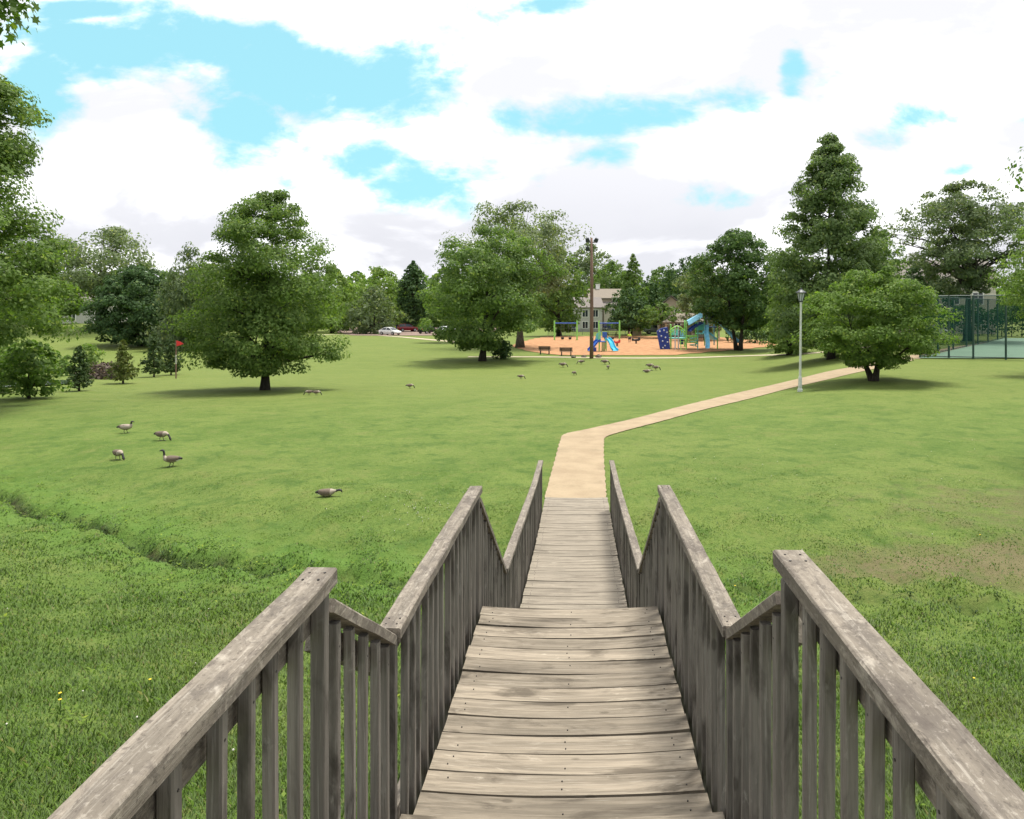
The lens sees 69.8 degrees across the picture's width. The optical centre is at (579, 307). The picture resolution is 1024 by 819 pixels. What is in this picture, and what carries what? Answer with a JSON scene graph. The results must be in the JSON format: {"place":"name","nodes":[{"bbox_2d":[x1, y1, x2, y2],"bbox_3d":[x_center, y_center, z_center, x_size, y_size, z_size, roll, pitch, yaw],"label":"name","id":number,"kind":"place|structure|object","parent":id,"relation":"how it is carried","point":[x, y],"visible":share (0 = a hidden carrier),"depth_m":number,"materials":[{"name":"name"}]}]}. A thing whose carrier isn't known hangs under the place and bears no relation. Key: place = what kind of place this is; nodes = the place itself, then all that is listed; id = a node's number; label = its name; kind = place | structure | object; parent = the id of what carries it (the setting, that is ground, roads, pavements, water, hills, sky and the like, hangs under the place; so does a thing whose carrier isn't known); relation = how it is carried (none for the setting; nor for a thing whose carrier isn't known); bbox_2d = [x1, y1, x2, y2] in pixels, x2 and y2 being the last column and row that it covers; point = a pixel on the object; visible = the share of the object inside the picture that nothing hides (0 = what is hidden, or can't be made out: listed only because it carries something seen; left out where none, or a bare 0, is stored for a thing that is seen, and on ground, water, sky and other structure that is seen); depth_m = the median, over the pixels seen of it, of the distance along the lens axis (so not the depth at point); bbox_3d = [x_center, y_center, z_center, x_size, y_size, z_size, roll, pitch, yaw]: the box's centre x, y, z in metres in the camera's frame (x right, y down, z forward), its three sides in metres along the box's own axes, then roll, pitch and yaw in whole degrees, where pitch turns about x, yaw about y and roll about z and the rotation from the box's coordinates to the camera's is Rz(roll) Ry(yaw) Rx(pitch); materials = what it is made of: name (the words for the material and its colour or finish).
{"place":"outdoors","nodes":[
{"label":"outdoors","id":0,"kind":"place"},
{"bbox_2d":[5,380,66,386],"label":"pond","id":1,"kind":"structure","parent":0,"point":[63,381],"depth_m":44.29,"materials":[{"name":"grey liquid"}]},
{"bbox_2d":[325,334,446,341],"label":"lot path","id":2,"kind":"structure","parent":0,"point":[394,336],"depth_m":128.44,"materials":[{"name":"concrete"}]},
{"bbox_2d":[0,318,1023,818],"bbox_3d":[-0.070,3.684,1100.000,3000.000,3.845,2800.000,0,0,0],"label":"ground","id":3,"kind":"structure","parent":0,"point":[456,394],"depth_m":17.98,"materials":[{"name":"green plant"}]},
{"bbox_2d":[0,342,26,391],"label":"edge shrub","id":4,"kind":"object","parent":3,"relation":"on","point":[2,349],"visible":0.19,"depth_m":37.85,"materials":[{"name":"green plant"}]},
{"bbox_2d":[0,0,40,49],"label":"maple branch tree","id":5,"kind":"object","parent":3,"relation":"on","point":[16,7],"visible":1,"depth_m":9.40,"materials":[{"name":"green plant"}]},
{"bbox_2d":[0,338,78,398],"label":"leafy shrub","id":6,"kind":"object","parent":3,"relation":"on","point":[29,364],"visible":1,"depth_m":34.13,"materials":[{"name":"green plant"}]},
{"bbox_2d":[0,62,91,347],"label":"tree","id":7,"kind":"object","parent":3,"relation":"on","point":[21,276],"visible":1,"depth_m":29.42,"materials":[{"name":"green plant"}]},
{"bbox_2d":[1,237,99,323],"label":"back tree","id":8,"kind":"object","parent":3,"relation":"on","point":[70,311],"visible":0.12,"depth_m":119.53,"materials":[{"name":"green plant"}]},
{"bbox_2d":[54,355,76,374],"bbox_3d":[-38.940,4.355,54.869,2.190,1.761,2.126,0,0,0],"label":"pond shrub","id":9,"kind":"object","parent":3,"relation":"on","point":[64,362],"visible":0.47,"depth_m":54.83,"materials":[{"name":"green plant"}]},
{"bbox_2d":[65,345,94,390],"bbox_3d":[-26.987,3.297,39.358,1.685,2.585,1.466,0,0,43],"label":"spruce sapling","id":10,"kind":"object","parent":3,"relation":"on","point":[82,365],"visible":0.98,"depth_m":39.18,"materials":[{"name":"green plant"}]},
{"bbox_2d":[73,343,105,373],"bbox_3d":[-34.137,3.738,50.608,2.083,2.633,2.165,0,0,0],"label":"pond shrub","id":11,"kind":"object","parent":3,"relation":"on","point":[91,353],"visible":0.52,"depth_m":50.68,"materials":[{"name":"green plant"}]},
{"bbox_2d":[61,293,125,323],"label":"house","id":12,"kind":"structure","parent":3,"relation":"on","point":[80,318],"depth_m":145.97,"materials":[{"name":"white"}]},
{"bbox_2d":[35,225,167,325],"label":"silver tree","id":13,"kind":"object","parent":3,"relation":"on","point":[111,235],"visible":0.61,"depth_m":109.60,"materials":[{"name":"green plant"}]},
{"bbox_2d":[74,361,135,379],"bbox_3d":[-32.659,4.319,50.130,3.768,1.399,3.186,0,0,0],"label":"dry brush","id":14,"kind":"object","parent":3,"relation":"on","point":[100,373],"visible":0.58,"depth_m":49.36,"materials":[{"name":"brown plant"}]},
{"bbox_2d":[112,449,124,459],"bbox_3d":[-11.698,3.713,18.501,0.518,0.252,0.193,0,0,29],"label":"goose","id":15,"kind":"object","parent":3,"relation":"on","point":[117,452],"visible":1,"depth_m":18.42},
{"bbox_2d":[103,339,141,383],"bbox_3d":[-27.973,3.333,44.881,2.064,2.835,1.777,0,0,0],"label":"spruce sapling","id":16,"kind":"object","parent":3,"relation":"on","point":[121,372],"visible":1,"depth_m":44.56,"materials":[{"name":"green plant"}]},
{"bbox_2d":[116,421,133,432],"bbox_3d":[-13.998,3.662,22.489,0.503,0.371,0.210,0,0,-11],"label":"goose","id":17,"kind":"object","parent":3,"relation":"on","point":[124,427],"visible":1,"depth_m":22.43},
{"bbox_2d":[78,263,190,345],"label":"dark round tree","id":18,"kind":"object","parent":3,"relation":"on","point":[138,307],"visible":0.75,"depth_m":92.73,"materials":[{"name":"green plant"}]},
{"bbox_2d":[139,333,166,376],"bbox_3d":[-30.904,3.476,52.919,1.930,3.297,2.130,0,0,0],"label":"spruce sapling","id":19,"kind":"object","parent":3,"relation":"on","point":[154,358],"visible":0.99,"depth_m":52.73,"materials":[{"name":"green plant"}]},
{"bbox_2d":[154,431,170,440],"bbox_3d":[-12.073,3.695,21.117,0.560,0.272,0.208,0,0,9],"label":"goose","id":20,"kind":"object","parent":3,"relation":"on","point":[160,434],"visible":1,"depth_m":21.06},
{"bbox_2d":[160,449,182,466],"bbox_3d":[-9.885,3.615,17.641,0.510,0.423,0.203,0,0,-11],"label":"goose","id":21,"kind":"object","parent":3,"relation":"on","point":[170,459],"visible":1,"depth_m":17.59},
{"bbox_2d":[160,336,184,374],"bbox_3d":[-31.130,3.645,55.640,1.935,3.144,2.258,0,0,0],"label":"sapling","id":22,"kind":"object","parent":3,"relation":"on","point":[169,353],"visible":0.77,"depth_m":55.36,"materials":[{"name":"green plant"}]},
{"bbox_2d":[175,340,182,378],"bbox_3d":[-27.991,3.650,51.023,0.588,2.756,0.112,0,0,0],"label":"flag pole","id":23,"kind":"object","parent":3,"relation":"on","point":[177,343],"visible":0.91,"depth_m":51.01,"materials":[{"name":"white metal"}]},
{"bbox_2d":[139,241,233,351],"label":"willow tree","id":24,"kind":"object","parent":3,"relation":"on","point":[175,284],"visible":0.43,"depth_m":89.50,"materials":[{"name":"green plant"}]},
{"bbox_2d":[191,257,252,327],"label":"tree","id":25,"kind":"object","parent":3,"relation":"on","point":[225,283],"visible":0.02,"depth_m":127.82,"materials":[{"name":"green plant"}]},
{"bbox_2d":[160,189,351,389],"bbox_3d":[-17.547,-0.994,40.348,9.598,11.282,9.187,0,0,0],"label":"oak tree","id":26,"kind":"object","parent":3,"relation":"on","point":[255,275],"visible":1,"depth_m":38.52,"materials":[{"name":"green plant"}]},
{"bbox_2d":[280,278,344,330],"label":"tree","id":27,"kind":"object","parent":3,"relation":"on","point":[323,299],"visible":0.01,"depth_m":158.49,"materials":[{"name":"green plant"}]},
{"bbox_2d":[315,488,341,496],"bbox_3d":[-5.093,3.742,14.808,0.536,0.163,0.184,0,0,-6],"label":"goose","id":28,"kind":"object","parent":3,"relation":"on","point":[327,492],"visible":1,"depth_m":14.75},
{"bbox_2d":[304,271,364,332],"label":"pale far tree","id":29,"kind":"object","parent":3,"relation":"on","point":[341,280],"visible":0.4,"depth_m":149.44,"materials":[{"name":"green plant"}]},
{"bbox_2d":[340,324,362,330],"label":"lot hedge","id":30,"kind":"object","parent":3,"relation":"on","point":[343,327],"visible":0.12,"depth_m":167.25,"materials":[{"name":"green plant"}]},
{"bbox_2d":[340,266,411,327],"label":"yellow far tree","id":31,"kind":"object","parent":3,"relation":"on","point":[389,279],"visible":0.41,"depth_m":173.32,"materials":[{"name":"green plant"}]},
{"bbox_2d":[342,286,413,333],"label":"round lot tree","id":32,"kind":"object","parent":3,"relation":"on","point":[367,324],"visible":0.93,"depth_m":144.85,"materials":[{"name":"green plant"}]},
{"bbox_2d":[396,260,428,330],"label":"dark oval tree","id":33,"kind":"object","parent":3,"relation":"on","point":[415,275],"visible":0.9,"depth_m":163.69,"materials":[{"name":"green plant"}]},
{"bbox_2d":[336,327,495,334],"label":"parking lot","id":34,"kind":"structure","parent":3,"relation":"on","point":[404,332],"depth_m":148.65,"materials":[{"name":"grey asphalt"}]},
{"bbox_2d":[378,327,401,334],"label":"parked car","id":35,"kind":"object","parent":34,"relation":"on","point":[388,330],"visible":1,"depth_m":138.03,"materials":[{"name":"white metal"}]},
{"bbox_2d":[397,323,417,331],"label":"parked car","id":36,"kind":"object","parent":34,"relation":"on","point":[402,327],"visible":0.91,"depth_m":162.75,"materials":[{"name":"red metal"}]},
{"bbox_2d":[417,326,435,333],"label":"parked car","id":37,"kind":"object","parent":34,"relation":"on","point":[421,331],"visible":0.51,"depth_m":147.19,"materials":[{"name":"metal"}]},
{"bbox_2d":[422,280,456,340],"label":"lot side tree","id":38,"kind":"object","parent":3,"relation":"on","point":[426,304],"visible":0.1,"depth_m":111.30,"materials":[{"name":"green plant"}]},
{"bbox_2d":[6,432,959,756],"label":"clover flowers","id":39,"kind":"object","parent":3,"relation":"on","point":[394,532],"visible":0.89,"depth_m":13.65,"materials":[{"name":"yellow plant"}]},
{"bbox_2d":[415,223,567,360],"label":"maple tree","id":40,"kind":"object","parent":3,"relation":"on","point":[466,299],"visible":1,"depth_m":69.46,"materials":[{"name":"green plant"}]},
{"bbox_2d":[490,338,512,358],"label":"round bush","id":41,"kind":"object","parent":3,"relation":"on","point":[503,352],"visible":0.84,"depth_m":74.91,"materials":[{"name":"green plant"}]},
{"bbox_2d":[0,495,1022,614],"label":"ditch plants","id":42,"kind":"object","parent":3,"relation":"on","point":[96,527],"visible":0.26,"depth_m":12.00,"materials":[{"name":"green plant"}]},
{"bbox_2d":[0,475,1023,808],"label":"ground weeds","id":43,"kind":"object","parent":3,"relation":"on","point":[76,705],"visible":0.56,"depth_m":11.11,"materials":[{"name":"green plant"}]},
{"bbox_2d":[0,267,1023,327],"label":"wood","id":44,"kind":"object","parent":3,"relation":"on","point":[429,282],"visible":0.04,"depth_m":203.64,"materials":[{"name":"green plant"}]},
{"bbox_2d":[439,198,593,347],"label":"ash tree","id":45,"kind":"object","parent":3,"relation":"on","point":[549,232],"visible":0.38,"depth_m":96.71,"materials":[{"name":"green plant"}]},
{"bbox_2d":[58,534,980,710],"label":"dandelions","id":46,"kind":"object","parent":3,"relation":"on","point":[150,679],"visible":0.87,"depth_m":5.42,"materials":[{"name":"yellow plant"}]},
{"bbox_2d":[47,460,1023,818],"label":"footbridge","id":47,"kind":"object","parent":3,"relation":"on","point":[563,658],"visible":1,"depth_m":2.96,"materials":[{"name":"grey wood"}]},
{"bbox_2d":[538,346,550,354],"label":"park bench","id":48,"kind":"object","parent":3,"relation":"on","point":[544,348],"visible":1,"depth_m":83.10,"materials":[{"name":"wood"}]},
{"bbox_2d":[533,246,589,335],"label":"linden tree","id":49,"kind":"object","parent":3,"relation":"on","point":[557,298],"visible":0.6,"depth_m":136.41,"materials":[{"name":"green plant"}]},
{"bbox_2d":[559,347,572,355],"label":"park bench","id":50,"kind":"object","parent":3,"relation":"on","point":[566,349],"visible":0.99,"depth_m":80.48,"materials":[{"name":"wood"}]},
{"bbox_2d":[572,297,604,331],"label":"house","id":51,"kind":"structure","parent":3,"relation":"on","point":[584,322],"depth_m":163.68,"materials":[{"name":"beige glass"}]},
{"bbox_2d":[582,310,587,316],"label":"window","id":52,"kind":"structure","parent":51,"relation":"in","point":[585,314],"depth_m":163.39,"materials":[{"name":"white glass"}]},
{"bbox_2d":[582,321,587,328],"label":"window","id":53,"kind":"structure","parent":51,"relation":"in","point":[584,323],"depth_m":163.35,"materials":[{"name":"white glass"}]},
{"bbox_2d":[593,321,597,328],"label":"window","id":54,"kind":"structure","parent":51,"relation":"in","point":[595,323],"depth_m":163.67,"materials":[{"name":"white glass"}]},
{"bbox_2d":[593,310,598,316],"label":"window","id":55,"kind":"structure","parent":51,"relation":"in","point":[595,312],"depth_m":163.69,"materials":[{"name":"white glass"}]},
{"bbox_2d":[585,237,598,358],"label":"light pole","id":56,"kind":"object","parent":3,"relation":"on","point":[591,242],"visible":0.97,"depth_m":76.59,"materials":[{"name":"brown wood"}]},
{"bbox_2d":[565,243,623,315],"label":"tree","id":57,"kind":"object","parent":3,"relation":"on","point":[584,265],"visible":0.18,"depth_m":202.13,"materials":[{"name":"green plant"}]},
{"bbox_2d":[586,284,620,329],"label":"house","id":58,"kind":"structure","parent":3,"relation":"on","point":[605,295],"depth_m":175.22,"materials":[{"name":"beige glass"}]},
{"bbox_2d":[580,260,639,294],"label":"gap tree","id":59,"kind":"object","parent":3,"relation":"on","point":[614,276],"visible":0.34,"depth_m":184.12,"materials":[{"name":"green plant"}]},
{"bbox_2d":[602,324,617,329],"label":"parked car","id":60,"kind":"object","parent":3,"relation":"on","point":[604,326],"visible":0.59,"depth_m":171.73,"materials":[{"name":"grey metal"}]},
{"bbox_2d":[603,297,634,330],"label":"house","id":61,"kind":"structure","parent":3,"relation":"on","point":[607,316],"depth_m":172.00,"materials":[{"name":"beige glass"}]},
{"bbox_2d":[601,287,656,336],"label":"dark tree","id":62,"kind":"object","parent":3,"relation":"on","point":[626,315],"visible":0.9,"depth_m":130.57,"materials":[{"name":"green plant"}]},
{"bbox_2d":[606,253,654,334],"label":"spruce like tree","id":63,"kind":"object","parent":3,"relation":"on","point":[633,276],"visible":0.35,"depth_m":141.32,"materials":[{"name":"green plant"}]},
{"bbox_2d":[632,328,641,335],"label":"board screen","id":64,"kind":"object","parent":3,"relation":"on","point":[636,333],"visible":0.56,"depth_m":139.42,"materials":[{"name":"brown wood"}]},
{"bbox_2d":[643,325,656,333],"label":"parked car","id":65,"kind":"object","parent":3,"relation":"on","point":[651,330],"visible":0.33,"depth_m":147.08,"materials":[{"name":"silver metal"}]},
{"bbox_2d":[639,275,667,333],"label":"gap tree","id":66,"kind":"object","parent":3,"relation":"on","point":[653,292],"visible":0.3,"depth_m":148.60,"materials":[{"name":"green plant"}]},
{"bbox_2d":[633,302,688,327],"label":"umbrella tree","id":67,"kind":"object","parent":3,"relation":"on","point":[653,311],"visible":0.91,"depth_m":126.74,"materials":[{"name":"green plant"}]},
{"bbox_2d":[648,265,688,301],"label":"light far tree","id":68,"kind":"object","parent":3,"relation":"on","point":[655,275],"visible":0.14,"depth_m":177.67,"materials":[{"name":"green plant"}]},
{"bbox_2d":[655,295,687,330],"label":"house","id":69,"kind":"structure","parent":3,"relation":"on","point":[671,300],"depth_m":142.02,"materials":[{"name":"grey glass"}]},
{"bbox_2d":[655,256,715,312],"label":"tall dark far tree","id":70,"kind":"object","parent":3,"relation":"on","point":[672,276],"visible":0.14,"depth_m":169.10,"materials":[{"name":"green plant"}]},
{"bbox_2d":[658,313,719,337],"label":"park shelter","id":71,"kind":"object","parent":3,"relation":"on","point":[666,321],"visible":0.2,"depth_m":127.41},
{"bbox_2d":[672,259,727,339],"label":"tree","id":72,"kind":"object","parent":3,"relation":"on","point":[683,304],"visible":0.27,"depth_m":119.31,"materials":[{"name":"green plant"}]},
{"bbox_2d":[545,358,911,497],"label":"footpath","id":73,"kind":"structure","parent":3,"relation":"on","point":[578,470],"depth_m":20.38,"materials":[{"name":"beige concrete"}]},
{"bbox_2d":[685,228,783,350],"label":"three trunk tree","id":74,"kind":"object","parent":3,"relation":"on","point":[741,273],"visible":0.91,"depth_m":89.52,"materials":[{"name":"green plant"}]},
{"bbox_2d":[725,328,780,342],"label":"clipped hedge","id":75,"kind":"object","parent":3,"relation":"on","point":[764,334],"visible":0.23,"depth_m":108.86,"materials":[{"name":"green plant"}]},
{"bbox_2d":[735,321,771,336],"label":"bright hedge","id":76,"kind":"object","parent":3,"relation":"on","point":[758,330],"visible":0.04,"depth_m":125.17,"materials":[{"name":"green plant"}]},
{"bbox_2d":[759,247,813,354],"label":"companion tree","id":77,"kind":"object","parent":3,"relation":"on","point":[783,345],"visible":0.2,"depth_m":75.52,"materials":[{"name":"green plant"}]},
{"bbox_2d":[796,288,806,391],"bbox_3d":[10.968,1.594,36.304,0.540,5.217,0.540,1,0,0],"label":"lamp post","id":78,"kind":"object","parent":3,"relation":"on","point":[800,294],"visible":0.97,"depth_m":36.26,"materials":[{"name":"metal"}]},
{"bbox_2d":[762,132,900,359],"bbox_3d":[21.108,-5.183,61.012,11.701,19.138,11.440,0,0,0],"label":"pyramid tree","id":79,"kind":"object","parent":3,"relation":"on","point":[832,176],"visible":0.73,"depth_m":59.39,"materials":[{"name":"green plant"}]},
{"bbox_2d":[789,265,963,381],"bbox_3d":[15.062,0.898,38.012,7.877,6.235,7.875,0,0,-25],"label":"dogwood tree","id":80,"kind":"object","parent":3,"relation":"on","point":[885,339],"visible":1,"depth_m":36.63,"materials":[{"name":"green plant"}]},
{"bbox_2d":[853,225,912,331],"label":"companion tree","id":81,"kind":"object","parent":3,"relation":"on","point":[890,255],"visible":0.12,"depth_m":68.99,"materials":[{"name":"green plant"}]},
{"bbox_2d":[899,262,957,334],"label":"court tree","id":82,"kind":"object","parent":3,"relation":"on","point":[912,271],"visible":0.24,"depth_m":90.80,"materials":[{"name":"green plant"}]},
{"bbox_2d":[926,325,947,335],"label":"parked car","id":83,"kind":"object","parent":3,"relation":"on","point":[941,332],"visible":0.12,"depth_m":97.53,"materials":[{"name":"grey metal"}]},
{"bbox_2d":[884,253,997,332],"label":"apartment house","id":84,"kind":"structure","parent":3,"relation":"on","point":[913,254],"depth_m":115.36,"materials":[{"name":"beige brick"}]},
{"bbox_2d":[873,178,1023,340],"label":"honey locust","id":85,"kind":"object","parent":3,"relation":"on","point":[979,223],"visible":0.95,"depth_m":82.25,"materials":[{"name":"green plant"}]},
{"bbox_2d":[934,266,995,333],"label":"apartment house","id":86,"kind":"structure","parent":3,"relation":"on","point":[983,302],"depth_m":107.17,"materials":[{"name":"beige brick"}]},
{"bbox_2d":[950,296,959,304],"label":"window","id":87,"kind":"structure","parent":86,"relation":"in","point":[958,300],"depth_m":107.89,"materials":[{"name":"grey glass"}]},
{"bbox_2d":[972,292,983,304],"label":"window","id":88,"kind":"structure","parent":86,"relation":"in","point":[981,298],"depth_m":107.13,"materials":[{"name":"grey glass"}]},
{"bbox_2d":[919,338,1023,357],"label":"tennis court","id":89,"kind":"object","parent":3,"relation":"on","point":[996,348],"visible":0.88,"depth_m":64.16,"materials":[{"name":"green concrete"}]},
{"bbox_2d":[919,295,1023,359],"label":"court fence","id":90,"kind":"object","parent":89,"relation":"on","point":[972,344],"visible":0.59,"depth_m":56.08,"materials":[{"name":"green metal"}]},
{"bbox_2d":[939,299,1023,336],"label":"court hedge","id":91,"kind":"object","parent":3,"relation":"on","point":[984,314],"visible":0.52,"depth_m":98.40,"materials":[{"name":"green plant"}]},
{"bbox_2d":[985,219,1023,318],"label":"edge tree","id":92,"kind":"object","parent":3,"relation":"on","point":[1016,299],"visible":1,"depth_m":41.63,"materials":[{"name":"green plant"}]},
{"bbox_2d":[997,147,1023,191],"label":"overhanging tree","id":93,"kind":"object","parent":3,"relation":"on","point":[1020,169],"visible":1,"depth_m":19.80,"materials":[{"name":"green plant"}]},
{"bbox_2d":[0,0,1023,288],"label":"sky","id":94,"kind":"structure","parent":0,"point":[663,128],"materials":[{"name":"white"}]},
{"bbox_2d":[512,336,775,354],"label":"playground ground","id":95,"kind":"structure","parent":0,"point":[646,345],"depth_m":101.02,"materials":[{"name":"orange soil"}]},
{"bbox_2d":[554,320,619,339],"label":"swing set","id":96,"kind":"object","parent":95,"relation":"on","point":[576,323],"visible":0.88,"depth_m":119.12,"materials":[{"name":"metal"}]},
{"bbox_2d":[587,331,617,351],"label":"toddler playset","id":97,"kind":"object","parent":95,"relation":"on","point":[613,347],"visible":0.94,"depth_m":88.06,"materials":[{"name":"blue plastic"}]},
{"bbox_2d":[656,313,738,348],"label":"playground set","id":98,"kind":"object","parent":95,"relation":"on","point":[663,338],"visible":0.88,"depth_m":92.62,"materials":[{"name":"blue plastic"}]},
{"bbox_2d":[469,347,863,357],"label":"playground path","id":99,"kind":"structure","parent":0,"point":[660,357],"depth_m":78.26,"materials":[{"name":"concrete"}]},
{"bbox_2d":[910,342,985,358],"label":"side path","id":100,"kind":"structure","parent":0,"point":[915,356],"depth_m":64.63,"materials":[{"name":"beige concrete"}]}
]}

